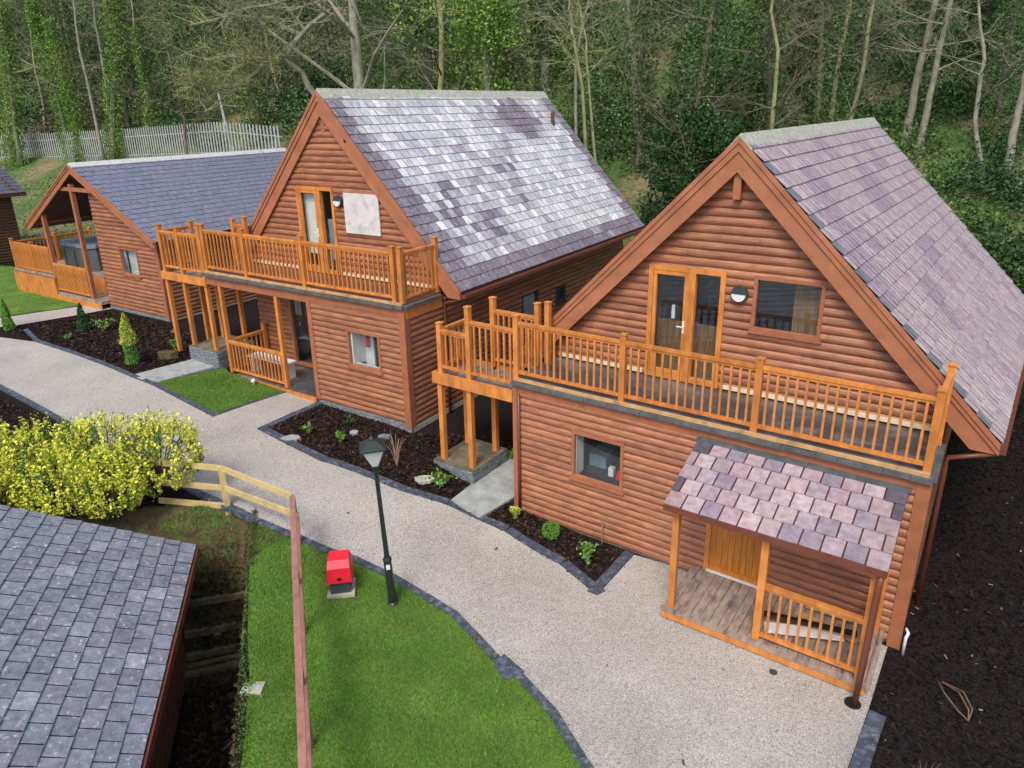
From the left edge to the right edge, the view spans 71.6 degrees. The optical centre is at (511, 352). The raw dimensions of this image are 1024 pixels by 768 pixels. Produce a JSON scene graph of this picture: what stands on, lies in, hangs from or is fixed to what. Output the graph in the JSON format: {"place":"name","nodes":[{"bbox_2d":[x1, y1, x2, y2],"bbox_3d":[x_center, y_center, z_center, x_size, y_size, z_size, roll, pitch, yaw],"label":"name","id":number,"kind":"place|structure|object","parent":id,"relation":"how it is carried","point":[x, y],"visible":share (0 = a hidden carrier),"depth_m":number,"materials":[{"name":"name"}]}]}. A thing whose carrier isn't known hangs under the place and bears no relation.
{"place":"outdoors","nodes":[
{"label":"outdoors","id":0,"kind":"place"},
{"bbox_2d":[0,266,77,316],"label":"lawn","id":1,"kind":"structure","parent":0,"point":[37,301],"depth_m":25.98,"materials":[{"name":"green plant"}]},
{"bbox_2d":[0,305,111,326],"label":"path","id":2,"kind":"structure","parent":0,"point":[36,317],"depth_m":24.09,"materials":[{"name":"grey concrete"}]},
{"bbox_2d":[66,499,261,692],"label":"bank","id":3,"kind":"structure","parent":0,"point":[143,520],"depth_m":12.71,"materials":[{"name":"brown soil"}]},
{"bbox_2d":[0,407,208,518],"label":"variegated bush","id":4,"kind":"object","parent":3,"relation":"on","point":[119,470],"visible":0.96,"depth_m":12.13,"materials":[{"name":"yellow plant"}]},
{"bbox_2d":[136,359,214,382],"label":"pavement","id":5,"kind":"structure","parent":0,"point":[190,366],"depth_m":18.82,"materials":[{"name":"grey concrete"}]},
{"bbox_2d":[157,367,285,412],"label":"lawn","id":6,"kind":"structure","parent":0,"point":[226,382],"depth_m":17.80,"materials":[{"name":"green plant"}]},
{"bbox_2d":[241,536,595,767],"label":"lawn","id":7,"kind":"structure","parent":0,"point":[391,712],"depth_m":9.69,"materials":[{"name":"green plant"}]},
{"bbox_2d":[327,549,355,598],"bbox_3d":[-2.732,3.514,11.279,0.427,0.633,0.432,-4,19,-8],"label":"utility cabinet","id":8,"kind":"object","parent":7,"relation":"on","point":[341,581],"visible":1,"depth_m":11.15,"materials":[{"name":"plastic"}]},
{"bbox_2d":[359,435,397,606],"bbox_3d":[-1.965,2.594,10.773,0.380,2.977,0.380,-7,20,-10],"label":"street lamp","id":9,"kind":"object","parent":7,"relation":"on","point":[372,449],"visible":1,"depth_m":10.56,"materials":[{"name":"black metal"}]},
{"bbox_2d":[0,337,886,767],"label":"path","id":10,"kind":"structure","parent":0,"point":[658,691],"depth_m":11.25,"materials":[{"name":"grey gravel"}]},
{"bbox_2d":[451,455,513,517],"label":"pavement","id":11,"kind":"structure","parent":0,"point":[491,491],"depth_m":14.15,"materials":[{"name":"grey concrete"}]},
{"bbox_2d":[494,654,523,679],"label":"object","id":12,"kind":"structure","parent":0,"point":[504,664],"depth_m":10.06,"materials":[{"name":"grey stone"}]},
{"bbox_2d":[0,243,1023,767],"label":"ground","id":13,"kind":"structure","parent":0,"point":[482,409],"depth_m":11.85,"materials":[{"name":"brown soil"}]},
{"bbox_2d":[0,166,26,261],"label":"lodge","id":14,"kind":"structure","parent":13,"relation":"on","point":[10,186],"depth_m":33.05,"materials":[{"name":"brown wood"}]},
{"bbox_2d":[0,396,177,503],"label":"bark mulch","id":15,"kind":"object","parent":13,"relation":"on","point":[7,403],"visible":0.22,"depth_m":15.82,"materials":[{"name":"brown wood"}]},
{"bbox_2d":[0,505,199,767],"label":"lodge","id":16,"kind":"structure","parent":13,"relation":"on","point":[93,664],"depth_m":9.46,"materials":[{"name":"stone"}]},
{"bbox_2d":[1,310,202,373],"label":"bark mulch","id":17,"kind":"object","parent":13,"relation":"on","point":[83,342],"visible":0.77,"depth_m":21.57,"materials":[{"name":"brown wood"}]},
{"bbox_2d":[118,312,140,365],"bbox_3d":[-10.343,-0.374,19.101,0.507,1.482,0.485,-12,22,-28],"label":"conifer","id":18,"kind":"object","parent":17,"relation":"on","point":[127,335],"visible":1,"depth_m":19.07,"materials":[{"name":"green plant"}]},
{"bbox_2d":[23,329,217,416],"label":"kerb","id":19,"kind":"structure","parent":13,"relation":"on","point":[135,376],"depth_m":18.63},
{"bbox_2d":[8,148,285,321],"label":"lodge","id":20,"kind":"structure","parent":13,"relation":"on","point":[125,205],"depth_m":24.48,"materials":[{"name":"wood"}]},
{"bbox_2d":[59,235,103,271],"bbox_3d":[-15.796,-3.916,27.508,2.300,0.985,2.300,11,22,31],"label":"hot tub","id":21,"kind":"object","parent":20,"relation":"on","point":[72,252],"visible":0.38,"depth_m":26.54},
{"bbox_2d":[118,247,142,278],"bbox_3d":[-12.604,-2.962,23.443,1.080,0.945,0.125,11,22,31],"label":"window","id":22,"kind":"structure","parent":20,"relation":"in","point":[128,269],"depth_m":23.57,"materials":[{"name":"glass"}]},
{"bbox_2d":[174,532,247,767],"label":"bark mulch","id":23,"kind":"object","parent":13,"relation":"on","point":[214,726],"visible":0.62,"depth_m":11.38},
{"bbox_2d":[184,591,244,679],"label":"retaining wall","id":24,"kind":"structure","parent":13,"relation":"on","point":[216,664],"depth_m":12.60,"materials":[{"name":"brown wood"}]},
{"bbox_2d":[150,504,290,606],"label":"verge","id":25,"kind":"structure","parent":13,"relation":"on","point":[241,549],"depth_m":12.79,"materials":[{"name":"green plant"}]},
{"bbox_2d":[151,459,292,515],"bbox_3d":[-4.978,2.520,12.549,2.973,1.126,0.436,6,20,18],"label":"post and rail fence","id":26,"kind":"object","parent":25,"relation":"on","point":[223,487],"visible":0.86,"depth_m":12.63,"materials":[{"name":"beige wood"}]},
{"bbox_2d":[231,520,255,767],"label":"weeds","id":27,"kind":"object","parent":13,"relation":"on","point":[245,644],"visible":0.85,"depth_m":9.63,"materials":[{"name":"green plant"}]},
{"bbox_2d":[0,384,592,767],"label":"kerb","id":28,"kind":"structure","parent":13,"relation":"on","point":[521,677],"depth_m":11.53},
{"bbox_2d":[290,495,313,767],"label":"handrail fence","id":29,"kind":"object","parent":13,"relation":"on","point":[304,734],"visible":0.93,"depth_m":8.80,"materials":[{"name":"brown wood"}]},
{"bbox_2d":[154,88,644,432],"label":"lodge","id":30,"kind":"structure","parent":13,"relation":"on","point":[379,237],"depth_m":17.41,"materials":[{"name":"wood"}]},
{"bbox_2d":[248,351,296,378],"bbox_3d":[-6.306,0.356,18.700,1.500,0.460,0.350,11,22,31],"label":"bench","id":31,"kind":"object","parent":30,"relation":"on","point":[291,367],"visible":0.43,"depth_m":18.46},
{"bbox_2d":[287,299,312,367],"bbox_3d":[-5.538,-0.561,18.896,0.910,1.980,0.095,11,22,31],"label":"glass door","id":32,"kind":"structure","parent":30,"relation":"in","point":[290,304],"depth_m":19.12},
{"bbox_2d":[295,185,340,275],"bbox_3d":[-4.760,-3.000,17.452,1.290,2.113,0.161,11,22,31],"label":"balcony door","id":33,"kind":"structure","parent":30,"relation":"in","point":[318,197],"depth_m":17.35,"materials":[{"name":"orange wood"}]},
{"bbox_2d":[346,329,383,375],"bbox_3d":[-3.303,-0.025,15.900,1.063,0.931,0.125,11,22,31],"label":"window","id":34,"kind":"structure","parent":30,"relation":"in","point":[378,371],"depth_m":15.97,"materials":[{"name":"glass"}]},
{"bbox_2d":[257,401,633,594],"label":"kerb","id":35,"kind":"structure","parent":13,"relation":"on","point":[606,577],"depth_m":13.52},
{"bbox_2d":[271,404,631,584],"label":"bark mulch","id":36,"kind":"object","parent":13,"relation":"on","point":[566,552],"visible":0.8,"depth_m":14.82,"materials":[{"name":"brown wood"}]},
{"bbox_2d":[432,117,1023,704],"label":"lodge","id":37,"kind":"structure","parent":13,"relation":"on","point":[776,369],"depth_m":11.48,"materials":[{"name":"wood"}]},
{"bbox_2d":[569,430,624,495],"bbox_3d":[1.508,1.927,12.547,1.088,0.979,0.125,12,23,33],"label":"window","id":38,"kind":"structure","parent":37,"relation":"in","point":[596,483],"depth_m":12.59,"materials":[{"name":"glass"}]},
{"bbox_2d":[644,263,726,388],"bbox_3d":[3.007,-0.469,12.432,1.372,2.070,0.161,12,23,33],"label":"balcony door","id":39,"kind":"structure","parent":37,"relation":"in","point":[690,274],"depth_m":12.37,"materials":[{"name":"orange wood"}]},
{"bbox_2d":[703,524,761,587],"bbox_3d":[3.593,2.789,11.327,0.960,1.950,0.130,12,23,33],"label":"entrance door","id":40,"kind":"structure","parent":37,"relation":"in","point":[728,554],"depth_m":11.51,"materials":[{"name":"orange wood"}]},
{"bbox_2d":[747,276,826,343],"bbox_3d":[4.402,-0.699,11.352,1.158,0.966,0.125,12,23,33],"label":"window","id":41,"kind":"structure","parent":37,"relation":"in","point":[789,335],"depth_m":11.37,"materials":[{"name":"brown wood"}]},
{"bbox_2d":[764,622,843,640],"bbox_3d":[4.238,4.059,10.329,1.061,0.090,0.220,4,20,15],"label":"white board","id":42,"kind":"object","parent":37,"relation":"in","point":[802,631],"visible":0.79,"depth_m":10.31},
{"bbox_2d":[764,610,857,636],"bbox_3d":[4.324,3.939,10.320,1.259,0.180,0.070,10,22,29],"label":"black strip","id":43,"kind":"object","parent":42,"relation":"on","point":[836,629],"visible":0.71,"depth_m":10.28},
{"bbox_2d":[849,709,885,767],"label":"kerb","id":44,"kind":"structure","parent":13,"relation":"on","point":[868,740],"depth_m":8.82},
{"bbox_2d":[865,396,1023,767],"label":"bark mulch","id":45,"kind":"object","parent":13,"relation":"on","point":[928,698],"visible":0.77,"depth_m":10.57,"materials":[{"name":"brown wood"}]},
{"bbox_2d":[0,0,1023,248],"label":"hillside","id":46,"kind":"structure","parent":0,"point":[52,166],"depth_m":44.37,"materials":[{"name":"green plant"}]},
{"bbox_2d":[3,0,48,142],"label":"woodland tree","id":47,"kind":"object","parent":46,"relation":"on","point":[38,84],"visible":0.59,"depth_m":57.35,"materials":[{"name":"green plant"}]},
{"bbox_2d":[7,0,47,87],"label":"woodland tree","id":48,"kind":"object","parent":46,"relation":"on","point":[21,18],"visible":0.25,"depth_m":70.34,"materials":[{"name":"green plant"}]},
{"bbox_2d":[0,5,71,169],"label":"tree","id":49,"kind":"object","parent":46,"relation":"on","point":[19,155],"visible":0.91,"depth_m":53.32,"materials":[{"name":"green plant"}]},
{"bbox_2d":[0,0,83,170],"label":"tree","id":50,"kind":"object","parent":46,"relation":"on","point":[8,163],"visible":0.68,"depth_m":53.82,"materials":[{"name":"green plant"}]},
{"bbox_2d":[0,0,89,161],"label":"tree","id":51,"kind":"object","parent":46,"relation":"on","point":[67,88],"visible":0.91,"depth_m":51.29,"materials":[{"name":"green plant"}]},
{"bbox_2d":[8,0,109,111],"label":"woodland tree","id":52,"kind":"object","parent":46,"relation":"on","point":[59,22],"visible":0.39,"depth_m":62.62,"materials":[{"name":"green plant"}]},
{"bbox_2d":[43,0,101,98],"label":"woodland tree","id":53,"kind":"object","parent":46,"relation":"on","point":[71,15],"visible":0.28,"depth_m":66.72,"materials":[{"name":"green plant"}]},
{"bbox_2d":[12,0,153,160],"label":"tree","id":54,"kind":"object","parent":46,"relation":"on","point":[35,13],"visible":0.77,"depth_m":52.29,"materials":[{"name":"green plant"}]},
{"bbox_2d":[72,0,105,159],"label":"tree","id":55,"kind":"object","parent":46,"relation":"on","point":[90,95],"visible":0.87,"depth_m":47.53,"materials":[{"name":"grey plant"}]},
{"bbox_2d":[67,0,119,158],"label":"tree","id":56,"kind":"object","parent":46,"relation":"on","point":[95,24],"visible":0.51,"depth_m":47.64,"materials":[{"name":"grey plant"}]},
{"bbox_2d":[4,0,214,159],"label":"tree","id":57,"kind":"object","parent":46,"relation":"on","point":[112,107],"visible":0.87,"depth_m":48.18,"materials":[{"name":"green plant"}]},
{"bbox_2d":[38,0,180,127],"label":"woodland tree","id":58,"kind":"object","parent":46,"relation":"on","point":[143,42],"visible":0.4,"depth_m":54.98,"materials":[{"name":"green plant"}]},
{"bbox_2d":[64,0,172,116],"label":"woodland tree","id":59,"kind":"object","parent":46,"relation":"on","point":[131,79],"visible":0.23,"depth_m":58.00,"materials":[{"name":"green plant"}]},
{"bbox_2d":[69,0,176,152],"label":"woodland tree","id":60,"kind":"object","parent":46,"relation":"on","point":[128,120],"visible":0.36,"depth_m":50.56,"materials":[{"name":"green plant"}]},
{"bbox_2d":[81,0,168,156],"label":"tree","id":61,"kind":"object","parent":46,"relation":"on","point":[141,74],"visible":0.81,"depth_m":47.34,"materials":[{"name":"green plant"}]},
{"bbox_2d":[0,122,281,160],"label":"palisade fence","id":62,"kind":"object","parent":46,"relation":"on","point":[158,134],"visible":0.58,"depth_m":47.10,"materials":[{"name":"grey metal"}]},
{"bbox_2d":[111,0,219,134],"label":"woodland tree","id":63,"kind":"object","parent":46,"relation":"on","point":[185,31],"visible":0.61,"depth_m":48.72,"materials":[{"name":"green plant"}]},
{"bbox_2d":[53,8,288,154],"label":"tree","id":64,"kind":"object","parent":46,"relation":"on","point":[184,120],"visible":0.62,"depth_m":42.98,"materials":[{"name":"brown plant"}]},
{"bbox_2d":[200,0,268,106],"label":"woodland tree","id":65,"kind":"object","parent":46,"relation":"on","point":[217,24],"visible":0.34,"depth_m":51.80,"materials":[{"name":"green plant"}]},
{"bbox_2d":[134,0,342,121],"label":"tree","id":66,"kind":"object","parent":46,"relation":"on","point":[255,59],"visible":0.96,"depth_m":30.46,"materials":[{"name":"grey plant"}]},
{"bbox_2d":[204,0,315,149],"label":"woodland tree","id":67,"kind":"object","parent":46,"relation":"on","point":[257,120],"visible":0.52,"depth_m":42.61,"materials":[{"name":"green plant"}]},
{"bbox_2d":[176,0,377,124],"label":"woodland tree","id":68,"kind":"object","parent":46,"relation":"on","point":[280,15],"visible":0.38,"depth_m":44.72,"materials":[{"name":"green plant"}]},
{"bbox_2d":[285,0,405,108],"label":"woodland tree","id":69,"kind":"object","parent":46,"relation":"on","point":[358,2],"visible":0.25,"depth_m":35.78,"materials":[{"name":"green plant"}]},
{"bbox_2d":[321,0,384,87],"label":"woodland tree","id":70,"kind":"object","parent":46,"relation":"on","point":[373,41],"visible":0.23,"depth_m":46.97,"materials":[{"name":"green plant"}]},
{"bbox_2d":[167,0,561,177],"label":"tree","id":71,"kind":"object","parent":46,"relation":"on","point":[359,81],"visible":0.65,"depth_m":29.47,"materials":[{"name":"grey plant"}]},
{"bbox_2d":[350,0,428,88],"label":"woodland tree","id":72,"kind":"object","parent":46,"relation":"on","point":[392,57],"visible":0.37,"depth_m":41.44,"materials":[{"name":"green plant"}]},
{"bbox_2d":[322,0,497,89],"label":"tree","id":73,"kind":"object","parent":46,"relation":"on","point":[428,53],"visible":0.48,"depth_m":34.58,"materials":[{"name":"green plant"}]},
{"bbox_2d":[346,0,506,89],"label":"woodland tree","id":74,"kind":"object","parent":46,"relation":"on","point":[442,61],"visible":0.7,"depth_m":33.89,"materials":[{"name":"green plant"}]},
{"bbox_2d":[444,3,478,89],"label":"woodland tree","id":75,"kind":"object","parent":46,"relation":"on","point":[466,76],"visible":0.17,"depth_m":44.12,"materials":[{"name":"green plant"}]},
{"bbox_2d":[371,0,588,140],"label":"tree","id":76,"kind":"object","parent":46,"relation":"on","point":[486,22],"visible":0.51,"depth_m":29.80,"materials":[{"name":"green plant"}]},
{"bbox_2d":[0,0,1023,292],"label":"undergrowth","id":77,"kind":"object","parent":46,"relation":"on","point":[1000,180],"visible":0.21,"depth_m":43.19,"materials":[{"name":"green plant"}]},
{"bbox_2d":[1,0,1023,247],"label":"ground ivy","id":78,"kind":"object","parent":46,"relation":"on","point":[647,132],"visible":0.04,"depth_m":39.80,"materials":[{"name":"green plant"}]},
{"bbox_2d":[508,0,574,113],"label":"tree","id":79,"kind":"object","parent":46,"relation":"on","point":[545,76],"visible":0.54,"depth_m":32.94,"materials":[{"name":"green plant"}]},
{"bbox_2d":[465,0,626,92],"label":"woodland tree","id":80,"kind":"object","parent":46,"relation":"on","point":[515,79],"visible":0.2,"depth_m":34.13,"materials":[{"name":"green plant"}]},
{"bbox_2d":[502,0,592,90],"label":"woodland tree","id":81,"kind":"object","parent":46,"relation":"on","point":[527,68],"visible":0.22,"depth_m":42.45,"materials":[{"name":"green plant"}]},
{"bbox_2d":[512,0,648,149],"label":"tree","id":82,"kind":"object","parent":46,"relation":"on","point":[572,34],"visible":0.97,"depth_m":25.07,"materials":[{"name":"green plant"}]},
{"bbox_2d":[530,0,639,136],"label":"tree","id":83,"kind":"object","parent":46,"relation":"on","point":[575,100],"visible":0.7,"depth_m":31.11,"materials":[{"name":"grey plant"}]},
{"bbox_2d":[506,0,677,161],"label":"tree","id":84,"kind":"object","parent":46,"relation":"on","point":[589,91],"visible":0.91,"depth_m":25.33,"materials":[{"name":"green plant"}]},
{"bbox_2d":[626,0,706,143],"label":"tree","id":85,"kind":"object","parent":46,"relation":"on","point":[629,25],"visible":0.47,"depth_m":37.76,"materials":[{"name":"grey plant"}]},
{"bbox_2d":[613,0,721,179],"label":"woodland tree","id":86,"kind":"object","parent":46,"relation":"on","point":[641,65],"visible":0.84,"depth_m":35.00,"materials":[{"name":"green plant"}]},
{"bbox_2d":[580,0,785,221],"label":"woodland tree","id":87,"kind":"object","parent":46,"relation":"on","point":[709,29],"visible":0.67,"depth_m":28.05,"materials":[{"name":"green plant"}]},
{"bbox_2d":[632,0,757,170],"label":"woodland tree","id":88,"kind":"object","parent":46,"relation":"on","point":[719,63],"visible":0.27,"depth_m":31.33,"materials":[{"name":"green plant"}]},
{"bbox_2d":[613,96,789,227],"bbox_3d":[7.323,-7.926,29.756,6.666,5.890,5.924,-7,20,-18],"label":"evergreen shrub","id":89,"kind":"object","parent":46,"relation":"on","point":[661,180],"visible":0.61,"depth_m":28.91,"materials":[{"name":"green plant"}]},
{"bbox_2d":[692,65,801,152],"bbox_3d":[11.520,-11.996,34.968,6.027,4.192,6.070,-1,19,0],"label":"evergreen shrub","id":90,"kind":"object","parent":46,"relation":"on","point":[751,107],"visible":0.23,"depth_m":34.07,"materials":[{"name":"green plant"}]},
{"bbox_2d":[721,0,845,129],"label":"woodland tree","id":91,"kind":"object","parent":46,"relation":"on","point":[772,124],"visible":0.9,"depth_m":28.43,"materials":[{"name":"green plant"}]},
{"bbox_2d":[664,0,917,105],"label":"tree","id":92,"kind":"object","parent":46,"relation":"on","point":[789,40],"visible":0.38,"depth_m":36.09,"materials":[{"name":"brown plant"}]},
{"bbox_2d":[724,0,911,131],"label":"woodland tree","id":93,"kind":"object","parent":46,"relation":"on","point":[769,66],"visible":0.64,"depth_m":30.23,"materials":[{"name":"green plant"}]},
{"bbox_2d":[760,0,890,98],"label":"tree","id":94,"kind":"object","parent":46,"relation":"on","point":[800,29],"visible":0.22,"depth_m":38.58,"materials":[{"name":"green plant"}]},
{"bbox_2d":[742,0,936,124],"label":"woodland tree","id":95,"kind":"object","parent":46,"relation":"on","point":[833,101],"visible":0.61,"depth_m":29.58,"materials":[{"name":"green plant"}]},
{"bbox_2d":[695,0,988,123],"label":"woodland tree","id":96,"kind":"object","parent":46,"relation":"on","point":[821,35],"visible":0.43,"depth_m":35.68,"materials":[{"name":"green plant"}]},
{"bbox_2d":[813,0,915,119],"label":"woodland tree","id":97,"kind":"object","parent":46,"relation":"on","point":[864,66],"visible":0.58,"depth_m":32.58,"materials":[{"name":"grey plant"}]},
{"bbox_2d":[870,0,1023,159],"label":"tree","id":98,"kind":"object","parent":46,"relation":"on","point":[928,100],"visible":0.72,"depth_m":32.23,"materials":[{"name":"grey plant"}]},
{"bbox_2d":[930,0,976,63],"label":"woodland tree","id":99,"kind":"object","parent":46,"relation":"on","point":[952,24],"visible":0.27,"depth_m":40.01,"materials":[{"name":"green plant"}]},
{"bbox_2d":[886,0,1023,172],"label":"tree","id":100,"kind":"object","parent":46,"relation":"on","point":[978,100],"visible":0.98,"depth_m":30.02,"materials":[{"name":"grey plant"}]},
{"bbox_2d":[900,0,1021,152],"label":"tree","id":101,"kind":"object","parent":46,"relation":"on","point":[912,105],"visible":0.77,"depth_m":33.07,"materials":[{"name":"grey plant"}]},
{"bbox_2d":[940,192,1012,238],"bbox_3d":[16.559,-5.496,27.808,5.030,1.737,5.553,-1,19,0],"label":"evergreen shrub","id":102,"kind":"object","parent":46,"relation":"on","point":[969,222],"visible":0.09,"depth_m":26.55,"materials":[{"name":"green plant"}]},
{"bbox_2d":[934,0,1023,161],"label":"woodland tree","id":103,"kind":"object","parent":46,"relation":"on","point":[998,110],"visible":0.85,"depth_m":30.81,"materials":[{"name":"green bark"}]},
{"bbox_2d":[970,228,1023,293],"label":"evergreen shrub","id":104,"kind":"object","parent":46,"relation":"on","point":[999,245],"visible":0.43,"depth_m":23.69,"materials":[{"name":"green plant"}]},
{"bbox_2d":[984,0,1023,78],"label":"woodland tree","id":105,"kind":"object","parent":46,"relation":"on","point":[1008,18],"visible":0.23,"depth_m":36.51,"materials":[{"name":"green plant"}]},
{"bbox_2d":[996,18,1023,173],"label":"tree","id":106,"kind":"object","parent":46,"relation":"on","point":[1013,131],"visible":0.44,"depth_m":29.73,"materials":[{"name":"grey plant"}]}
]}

